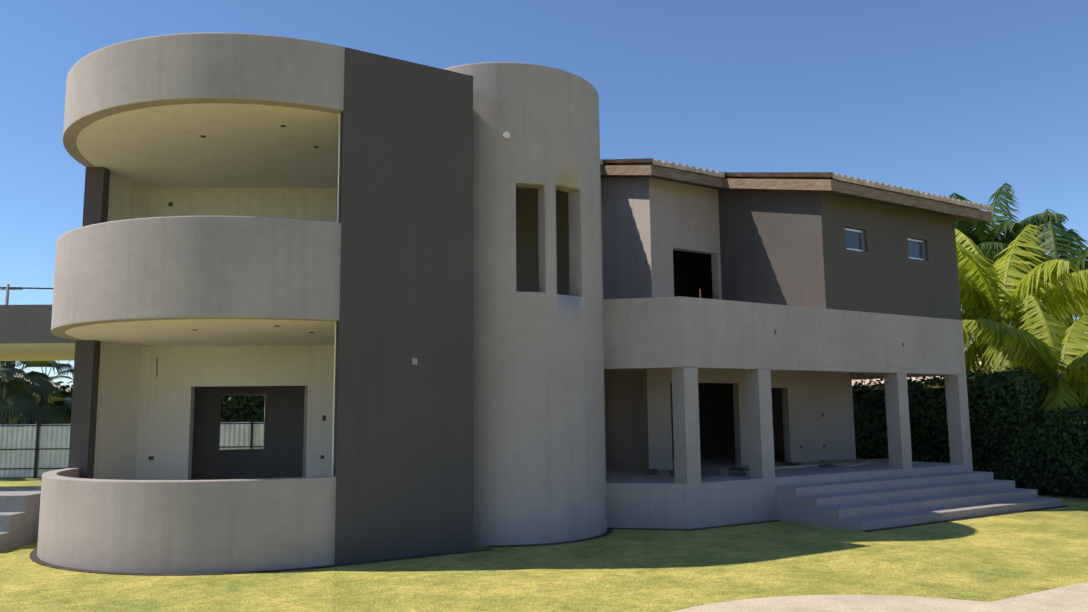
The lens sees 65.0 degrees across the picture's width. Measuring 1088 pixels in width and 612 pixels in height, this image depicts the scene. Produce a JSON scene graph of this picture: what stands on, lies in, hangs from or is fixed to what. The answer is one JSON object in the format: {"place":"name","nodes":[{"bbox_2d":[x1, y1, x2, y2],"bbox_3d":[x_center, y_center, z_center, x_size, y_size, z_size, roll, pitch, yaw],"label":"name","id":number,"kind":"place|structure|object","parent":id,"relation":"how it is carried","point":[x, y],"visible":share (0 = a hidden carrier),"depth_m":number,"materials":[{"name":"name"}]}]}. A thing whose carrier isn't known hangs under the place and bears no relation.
{"place":"outdoors","nodes":[
{"label":"outdoors","id":0,"kind":"place"},
{"bbox_2d":[1,373,70,395],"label":"house roof","id":1,"kind":"structure","parent":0,"point":[38,385],"depth_m":53.06,"materials":[{"name":"grey"}]},
{"bbox_2d":[0,305,152,360],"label":"canopy slab","id":2,"kind":"structure","parent":0,"point":[26,334],"depth_m":16.18,"materials":[{"name":"grey paint"}]},
{"bbox_2d":[37,468,335,572],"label":"balcony parapet","id":3,"kind":"structure","parent":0,"point":[179,526],"depth_m":12.01,"materials":[{"name":"grey concrete"}]},
{"bbox_2d":[65,319,334,346],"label":"ceiling","id":4,"kind":"structure","parent":0,"point":[233,332],"depth_m":14.45,"materials":[{"name":"paint"}]},
{"bbox_2d":[136,188,337,479],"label":"wall","id":5,"kind":"structure","parent":0,"point":[166,417],"depth_m":17.16,"materials":[{"name":"beige paint"}]},
{"bbox_2d":[76,103,338,187],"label":"ceiling","id":6,"kind":"structure","parent":5,"relation":"on","point":[242,146],"depth_m":14.88,"materials":[{"name":"beige paint"}]},
{"bbox_2d":[63,33,344,166],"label":"curved roof parapet","id":7,"kind":"structure","parent":6,"relation":"attached to","point":[178,69],"depth_m":12.86,"materials":[{"name":"grey concrete"}]},
{"bbox_2d":[214,476,302,479],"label":"floor","id":8,"kind":"structure","parent":0,"point":[261,478],"depth_m":18.34,"materials":[{"name":"concrete"}]},
{"bbox_2d":[68,167,109,478],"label":"column","id":9,"kind":"structure","parent":8,"relation":"on","point":[86,379],"depth_m":15.56,"materials":[{"name":"grey concrete"}]},
{"bbox_2d":[303,386,307,476],"bbox_3d":[-4.838,2.376,18.591,0.150,2.666,2.600,0,-7,-2],"label":"door frame","id":10,"kind":"object","parent":8,"relation":"on","point":[305,430],"depth_m":17.26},
{"bbox_2d":[333,47,472,564],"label":"wall","id":11,"kind":"structure","parent":0,"point":[403,460],"depth_m":13.36,"materials":[{"name":"grey paint"}]},
{"bbox_2d":[412,358,416,364],"bbox_3d":[-2.022,0.866,13.343,0.080,0.100,0.030,4,-8,-32],"label":"wall light","id":12,"kind":"object","parent":11,"relation":"attached to","point":[414,361],"depth_m":13.33,"materials":[{"name":"grey metal"}]},
{"bbox_2d":[0,477,1087,611],"bbox_3d":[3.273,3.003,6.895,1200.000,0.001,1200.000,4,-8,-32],"label":"lawn ground","id":13,"kind":"structure","parent":0,"point":[993,558],"depth_m":11.45,"materials":[{"name":"green plant"}]},
{"bbox_2d":[0,284,9,366],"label":"pole","id":14,"kind":"object","parent":13,"relation":"on","point":[7,295],"visible":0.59,"depth_m":58.99,"materials":[{"name":"grey metal"}]},
{"bbox_2d":[1,288,42,288],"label":"utility pole wire","id":15,"kind":"object","parent":14,"relation":"attached to","point":[24,288],"depth_m":59.11,"materials":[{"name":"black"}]},
{"bbox_2d":[0,361,19,393],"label":"palm","id":16,"kind":"object","parent":13,"relation":"on","point":[10,362],"visible":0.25,"depth_m":32.67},
{"bbox_2d":[0,525,38,550],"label":"side steps","id":17,"kind":"structure","parent":13,"relation":"on","point":[17,538],"depth_m":14.51,"materials":[{"name":"concrete"}]},
{"bbox_2d":[0,509,39,531],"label":"side steps","id":18,"kind":"structure","parent":17,"relation":"on","point":[11,521],"depth_m":14.54,"materials":[{"name":"concrete"}]},
{"bbox_2d":[0,486,40,511],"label":"side steps","id":19,"kind":"structure","parent":18,"relation":"on","point":[19,498],"depth_m":14.88,"materials":[{"name":"concrete"}]},
{"bbox_2d":[0,468,65,469],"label":"fence rail","id":20,"kind":"object","parent":13,"relation":"on","point":[30,468],"depth_m":31.08,"materials":[{"name":"grey metal"}]},
{"bbox_2d":[0,422,263,476],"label":"fence sheet","id":21,"kind":"object","parent":20,"relation":"attached to","point":[24,437],"visible":0.21,"depth_m":31.27,"materials":[{"name":"grey metal"}]},
{"bbox_2d":[33,423,39,477],"bbox_3d":[-18.526,5.276,31.167,0.070,2.000,0.070,0,-7,-1],"label":"fence post","id":22,"kind":"object","parent":13,"relation":"on","point":[36,451],"visible":1,"depth_m":31.15,"materials":[{"name":"grey metal"}]},
{"bbox_2d":[0,361,73,424],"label":"palm","id":23,"kind":"object","parent":13,"relation":"on","point":[53,413],"depth_m":33.49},
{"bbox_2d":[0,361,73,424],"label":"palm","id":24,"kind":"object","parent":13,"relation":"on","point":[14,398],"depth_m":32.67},
{"bbox_2d":[93,174,149,479],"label":"wall","id":25,"kind":"structure","parent":13,"relation":"on","point":[115,458],"depth_m":16.59,"materials":[{"name":"grey paint"}]},
{"bbox_2d":[0,446,262,449],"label":"fence rail","id":26,"kind":"object","parent":13,"relation":"on","point":[68,448],"depth_m":31.18,"materials":[{"name":"grey metal"}]},
{"bbox_2d":[0,423,263,426],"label":"fence rail","id":27,"kind":"object","parent":13,"relation":"on","point":[70,425],"depth_m":31.28,"materials":[{"name":"grey metal"}]},
{"bbox_2d":[9,381,264,424],"bbox_3d":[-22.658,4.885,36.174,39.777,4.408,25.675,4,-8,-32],"label":"tree","id":28,"kind":"object","parent":13,"relation":"on","point":[64,388],"depth_m":35.62,"materials":[{"name":"green plant"}]},
{"bbox_2d":[30,548,335,575],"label":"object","id":29,"kind":"structure","parent":13,"relation":"on","point":[34,557],"depth_m":11.91,"materials":[{"name":"grey concrete"}]},
{"bbox_2d":[220,395,263,421],"bbox_3d":[-0.672,5.613,43.259,31.457,4.220,2.121,4,-8,-32],"label":"hedge","id":30,"kind":"object","parent":13,"relation":"on","point":[231,402],"depth_m":35.19,"materials":[{"name":"green plant"}]},
{"bbox_2d":[191,386,304,479],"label":"wall","id":31,"kind":"structure","parent":13,"relation":"on","point":[279,453],"depth_m":18.61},
{"bbox_2d":[51,216,340,339],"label":"balcony parapet","id":32,"kind":"structure","parent":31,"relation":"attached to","point":[199,267],"depth_m":12.47,"materials":[{"name":"grey paint"}]},
{"bbox_2d":[250,421,252,448],"bbox_3d":[-10.727,5.212,31.285,0.070,2.000,0.070,0,-7,-1],"label":"fence post","id":33,"kind":"object","parent":13,"relation":"on","point":[251,439],"visible":0.64,"depth_m":31.32,"materials":[{"name":"grey metal"}]},
{"bbox_2d":[332,113,342,475],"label":"wall edge trim","id":34,"kind":"structure","parent":13,"relation":"on","point":[335,342],"depth_m":12.84,"materials":[{"name":"grey paint"}]},
{"bbox_2d":[334,548,492,566],"bbox_3d":[-1.930,3.813,12.958,2.570,0.015,0.100,4,-8,-32],"label":"wall base","id":35,"kind":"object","parent":13,"relation":"on","point":[395,559],"depth_m":12.89,"materials":[{"name":"grey concrete"}]},
{"bbox_2d":[444,62,606,545],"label":"tower wall","id":36,"kind":"structure","parent":13,"relation":"on","point":[539,463],"depth_m":14.78,"materials":[{"name":"grey concrete"}]},
{"bbox_2d":[503,131,509,138],"bbox_3d":[-0.648,-2.964,14.815,0.120,0.120,0.063,1,-7,-14],"label":"wall light","id":37,"kind":"object","parent":36,"relation":"attached to","point":[506,134],"visible":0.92,"depth_m":14.79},
{"bbox_2d":[487,529,611,546],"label":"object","id":38,"kind":"structure","parent":13,"relation":"on","point":[608,532],"depth_m":14.19,"materials":[{"name":"grey concrete"}]},
{"bbox_2d":[607,528,690,530],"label":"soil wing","id":39,"kind":"structure","parent":13,"relation":"on","point":[649,529],"depth_m":15.81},
{"bbox_2d":[690,520,780,530],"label":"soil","id":40,"kind":"structure","parent":13,"relation":"on","point":[734,525],"depth_m":16.22,"materials":[{"name":"brown soil"}]},
{"bbox_2d":[606,455,972,528],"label":"wing plinth","id":41,"kind":"structure","parent":13,"relation":"on","point":[662,499],"depth_m":16.44,"materials":[{"name":"grey concrete"}]},
{"bbox_2d":[600,177,603,299],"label":"wall","id":42,"kind":"structure","parent":41,"relation":"attached to","point":[602,238],"depth_m":21.77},
{"bbox_2d":[601,177,645,298],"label":"wall","id":43,"kind":"structure","parent":41,"relation":"on","point":[624,275],"depth_m":21.03,"materials":[{"name":"grey paint"}]},
{"bbox_2d":[603,296,683,369],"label":"wing parapet","id":44,"kind":"structure","parent":41,"relation":"attached to","point":[642,333],"depth_m":16.32,"materials":[{"name":"grey paint"}]},
{"bbox_2d":[647,469,658,474],"bbox_3d":[2.352,3.575,18.422,0.178,0.098,0.296,-4,-8,23],"label":"porch rubble","id":45,"kind":"object","parent":41,"relation":"on","point":[653,471],"visible":1,"depth_m":18.30,"materials":[{"name":"concrete"}]},
{"bbox_2d":[643,177,721,299],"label":"wall","id":46,"kind":"structure","parent":41,"relation":"attached to","point":[681,217],"depth_m":20.62,"materials":[{"name":"grey paint"}]},
{"bbox_2d":[600,165,722,187],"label":"roof fascia","id":47,"kind":"structure","parent":46,"relation":"on","point":[674,175],"depth_m":20.30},
{"bbox_2d":[600,158,724,177],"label":"wing roof tiles","id":48,"kind":"object","parent":47,"relation":"on","point":[665,164],"visible":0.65,"depth_m":20.38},
{"bbox_2d":[671,367,700,483],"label":"wing column","id":49,"kind":"structure","parent":41,"relation":"on","point":[686,435],"depth_m":16.06,"materials":[{"name":"grey concrete"}]},
{"bbox_2d":[701,474,708,477],"bbox_3d":[3.198,3.430,17.192,0.238,0.061,0.212,-1,-7,4],"label":"porch rubble","id":50,"kind":"object","parent":41,"relation":"on","point":[704,475],"visible":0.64,"depth_m":17.09,"materials":[{"name":"concrete"}]},
{"bbox_2d":[701,471,716,475],"bbox_3d":[3.395,3.484,17.745,0.364,0.089,0.188,5,-9,-37],"label":"porch rubble","id":51,"kind":"object","parent":41,"relation":"on","point":[711,473],"visible":0.57,"depth_m":17.68,"materials":[{"name":"concrete"}]},
{"bbox_2d":[701,470,721,474],"bbox_3d":[3.465,3.495,17.854,0.514,0.092,0.161,3,-8,-27],"label":"porch rubble","id":52,"kind":"object","parent":41,"relation":"on","point":[719,472],"visible":0.43,"depth_m":17.88,"materials":[{"name":"concrete"}]},
{"bbox_2d":[729,472,745,475],"bbox_3d":[4.013,3.491,17.728,0.336,0.057,0.269,-2,-7,10],"label":"porch rubble","id":53,"kind":"object","parent":41,"relation":"on","point":[737,473],"visible":1,"depth_m":17.61,"materials":[{"name":"concrete"}]},
{"bbox_2d":[729,467,748,470],"bbox_3d":[4.416,3.692,19.318,0.192,0.050,0.452,4,-8,-32],"label":"porch rubble","id":54,"kind":"object","parent":41,"relation":"on","point":[740,469],"visible":0.86,"depth_m":19.18,"materials":[{"name":"concrete"}]},
{"bbox_2d":[745,369,774,478],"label":"wing column","id":55,"kind":"structure","parent":41,"relation":"on","point":[760,425],"depth_m":17.10,"materials":[{"name":"grey paint"}]},
{"bbox_2d":[786,462,802,465],"bbox_3d":[6.125,3.864,20.877,0.253,0.063,0.282,4,-8,-32],"label":"porch rubble","id":56,"kind":"object","parent":41,"relation":"on","point":[793,463],"visible":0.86,"depth_m":20.80,"materials":[{"name":"concrete"}]},
{"bbox_2d":[775,463,849,468],"bbox_3d":[6.249,3.809,20.343,3.000,0.035,0.150,4,-8,-32],"label":"porch plank","id":57,"kind":"object","parent":41,"relation":"on","point":[795,466],"visible":0.57,"depth_m":20.24,"materials":[{"name":"grey"}]},
{"bbox_2d":[818,464,836,467],"bbox_3d":[6.704,3.778,20.183,0.256,0.049,0.437,-8,-10,44],"label":"porch rubble","id":58,"kind":"object","parent":41,"relation":"on","point":[829,465],"visible":1,"depth_m":20.09,"materials":[{"name":"concrete"}]},
{"bbox_2d":[711,178,991,221],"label":"wing roof","id":59,"kind":"structure","parent":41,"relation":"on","point":[858,192],"depth_m":19.45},
{"bbox_2d":[708,172,993,211],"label":"wing roof tiles","id":60,"kind":"object","parent":59,"relation":"on","point":[831,176],"visible":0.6,"depth_m":19.52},
{"bbox_2d":[846,461,874,466],"bbox_3d":[7.864,3.892,21.152,0.140,0.040,2.600,-5,-9,32],"label":"tile","id":61,"kind":"object","parent":41,"relation":"on","point":[856,464],"visible":0.79,"depth_m":20.70,"materials":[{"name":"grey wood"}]},
{"bbox_2d":[820,458,888,461],"bbox_3d":[7.989,3.920,21.704,2.200,0.040,0.120,2,-8,-17],"label":"porch plank","id":62,"kind":"object","parent":61,"relation":"on","point":[853,460],"visible":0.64,"depth_m":21.64,"materials":[{"name":"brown wood"}]},
{"bbox_2d":[850,373,943,379],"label":"roof","id":63,"kind":"structure","parent":41,"relation":"attached to","point":[857,376],"depth_m":22.84,"materials":[{"name":"grey paint"}]},
{"bbox_2d":[884,372,912,468],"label":"wing column","id":64,"kind":"structure","parent":41,"relation":"on","point":[898,422],"depth_m":19.47,"materials":[{"name":"grey paint"}]},
{"bbox_2d":[944,374,971,464],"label":"wing column","id":65,"kind":"structure","parent":41,"relation":"on","point":[958,420],"depth_m":20.72,"materials":[{"name":"grey paint"}]},
{"bbox_2d":[672,595,1064,611],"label":"pathway","id":66,"kind":"structure","parent":13,"relation":"on","point":[844,603],"depth_m":9.18,"materials":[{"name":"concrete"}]},
{"bbox_2d":[776,471,1061,531],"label":"steps","id":67,"kind":"structure","parent":13,"relation":"on","point":[865,504],"depth_m":17.20,"materials":[{"name":"grey concrete"}]},
{"bbox_2d":[852,366,1050,489],"bbox_3d":[6.984,4.269,30.328,2.012,3.401,20.691,4,-8,-32],"label":"tall hedge","id":68,"kind":"object","parent":13,"relation":"on","point":[1015,377],"depth_m":22.46,"materials":[{"name":"green plant"}]},
{"bbox_2d":[863,505,1068,531],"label":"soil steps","id":69,"kind":"structure","parent":13,"relation":"on","point":[888,528],"depth_m":16.70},
{"bbox_2d":[853,383,1078,422],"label":"neighbour house walls","id":70,"kind":"structure","parent":13,"relation":"on","point":[937,386],"depth_m":34.26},
{"bbox_2d":[955,224,1087,396],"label":"palm fronds","id":71,"kind":"object","parent":13,"relation":"on","point":[989,298],"visible":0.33,"depth_m":26.78,"materials":[{"name":"green plant"}]},
{"bbox_2d":[962,295,1087,436],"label":"palm fronds","id":72,"kind":"object","parent":13,"relation":"on","point":[1045,354],"visible":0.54,"depth_m":22.78,"materials":[{"name":"green plant"}]},
{"bbox_2d":[1055,363,1065,382],"bbox_3d":[13.769,1.922,22.785,0.296,0.800,0.296,-6,-9,35],"label":"palm tree","id":73,"kind":"object","parent":72,"relation":"attached to","point":[1056,378],"visible":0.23,"depth_m":22.73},
{"bbox_2d":[992,582,1087,611],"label":"pathway","id":74,"kind":"structure","parent":13,"relation":"on","point":[1072,598],"depth_m":9.39,"materials":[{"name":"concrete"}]},
{"bbox_2d":[1026,404,1087,498],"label":"low hedge","id":75,"kind":"object","parent":13,"relation":"on","point":[1073,430],"depth_m":21.00,"materials":[{"name":"green plant"}]},
{"bbox_2d":[0,0,1087,387],"label":"sky","id":76,"kind":"structure","parent":0,"point":[968,99],"materials":[{"name":"blue"}]},
{"bbox_2d":[604,369,643,470],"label":"wall","id":77,"kind":"structure","parent":0,"point":[623,420],"depth_m":20.25,"materials":[{"name":"grey paint"}]},
{"bbox_2d":[670,250,734,457],"bbox_3d":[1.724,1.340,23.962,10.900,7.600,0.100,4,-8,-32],"label":"doorway","id":78,"kind":"structure","parent":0,"point":[692,274],"depth_m":25.89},
{"bbox_2d":[641,368,855,470],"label":"wall","id":79,"kind":"structure","parent":0,"point":[809,398],"depth_m":22.04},
{"bbox_2d":[718,190,817,307],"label":"wall","id":80,"kind":"structure","parent":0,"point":[767,249],"depth_m":19.97,"materials":[{"name":"grey paint"}]},
{"bbox_2d":[771,388,784,455],"bbox_3d":[7.250,2.962,25.060,0.200,2.976,3.799,4,-8,-32],"label":"door","id":81,"kind":"structure","parent":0,"point":[778,428],"depth_m":25.32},
{"bbox_2d":[681,296,965,374],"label":"wing parapet","id":82,"kind":"structure","parent":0,"point":[728,334],"depth_m":18.11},
{"bbox_2d":[812,192,960,319],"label":"wall","id":83,"kind":"structure","parent":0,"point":[884,273],"depth_m":19.73,"materials":[{"name":"grey paint"}]},
{"bbox_2d":[845,231,861,249],"bbox_3d":[6.985,-1.491,19.367,0.750,0.520,0.020,4,-8,-32],"label":"window glass","id":84,"kind":"object","parent":83,"relation":"attached to","point":[853,240],"visible":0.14,"depth_m":19.38,"materials":[{"name":"blue glass"}]},
{"bbox_2d":[845,228,862,232],"bbox_3d":[6.999,-1.717,19.369,0.650,0.050,0.038,4,-8,-32],"label":"window frame","id":85,"kind":"object","parent":83,"relation":"attached to","point":[853,230],"visible":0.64,"depth_m":19.38,"materials":[{"name":"silver metal"}]},
{"bbox_2d":[861,231,864,251],"bbox_3d":[7.297,-1.469,19.526,0.050,0.510,0.038,4,-8,-32],"label":"window frame","id":86,"kind":"object","parent":83,"relation":"attached to","point":[863,242],"visible":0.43,"depth_m":19.51,"materials":[{"name":"silver metal"}]},
{"bbox_2d":[908,241,922,258],"bbox_3d":[8.904,-1.353,20.571,0.770,0.510,0.020,4,-8,-32],"label":"window glass","id":87,"kind":"object","parent":83,"relation":"attached to","point":[915,250],"visible":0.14,"depth_m":20.59,"materials":[{"name":"blue glass"}]},
{"bbox_2d":[908,238,922,242],"bbox_3d":[8.918,-1.585,20.573,0.670,0.050,0.038,4,-8,-32],"label":"window frame","id":88,"kind":"object","parent":83,"relation":"attached to","point":[915,240],"visible":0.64,"depth_m":20.59,"materials":[{"name":"silver metal"}]},
{"bbox_2d":[922,240,925,259],"bbox_3d":[9.225,-1.336,20.736,0.050,0.510,0.038,4,-8,-32],"label":"window frame","id":89,"kind":"object","parent":83,"relation":"attached to","point":[923,248],"visible":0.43,"depth_m":20.72,"materials":[{"name":"silver metal"}]},
{"bbox_2d":[852,340,1005,385],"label":"neighbour house roof","id":90,"kind":"structure","parent":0,"point":[867,381],"depth_m":35.40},
{"bbox_2d":[949,183,1068,304],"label":"palm fronds","id":91,"kind":"object","parent":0,"point":[978,235],"visible":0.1,"depth_m":34.03,"materials":[{"name":"green plant"}]},
{"bbox_2d":[964,209,1087,325],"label":"palm fronds","id":92,"kind":"object","parent":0,"point":[1066,240],"visible":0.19,"depth_m":31.55,"materials":[{"name":"green plant"}]}
]}

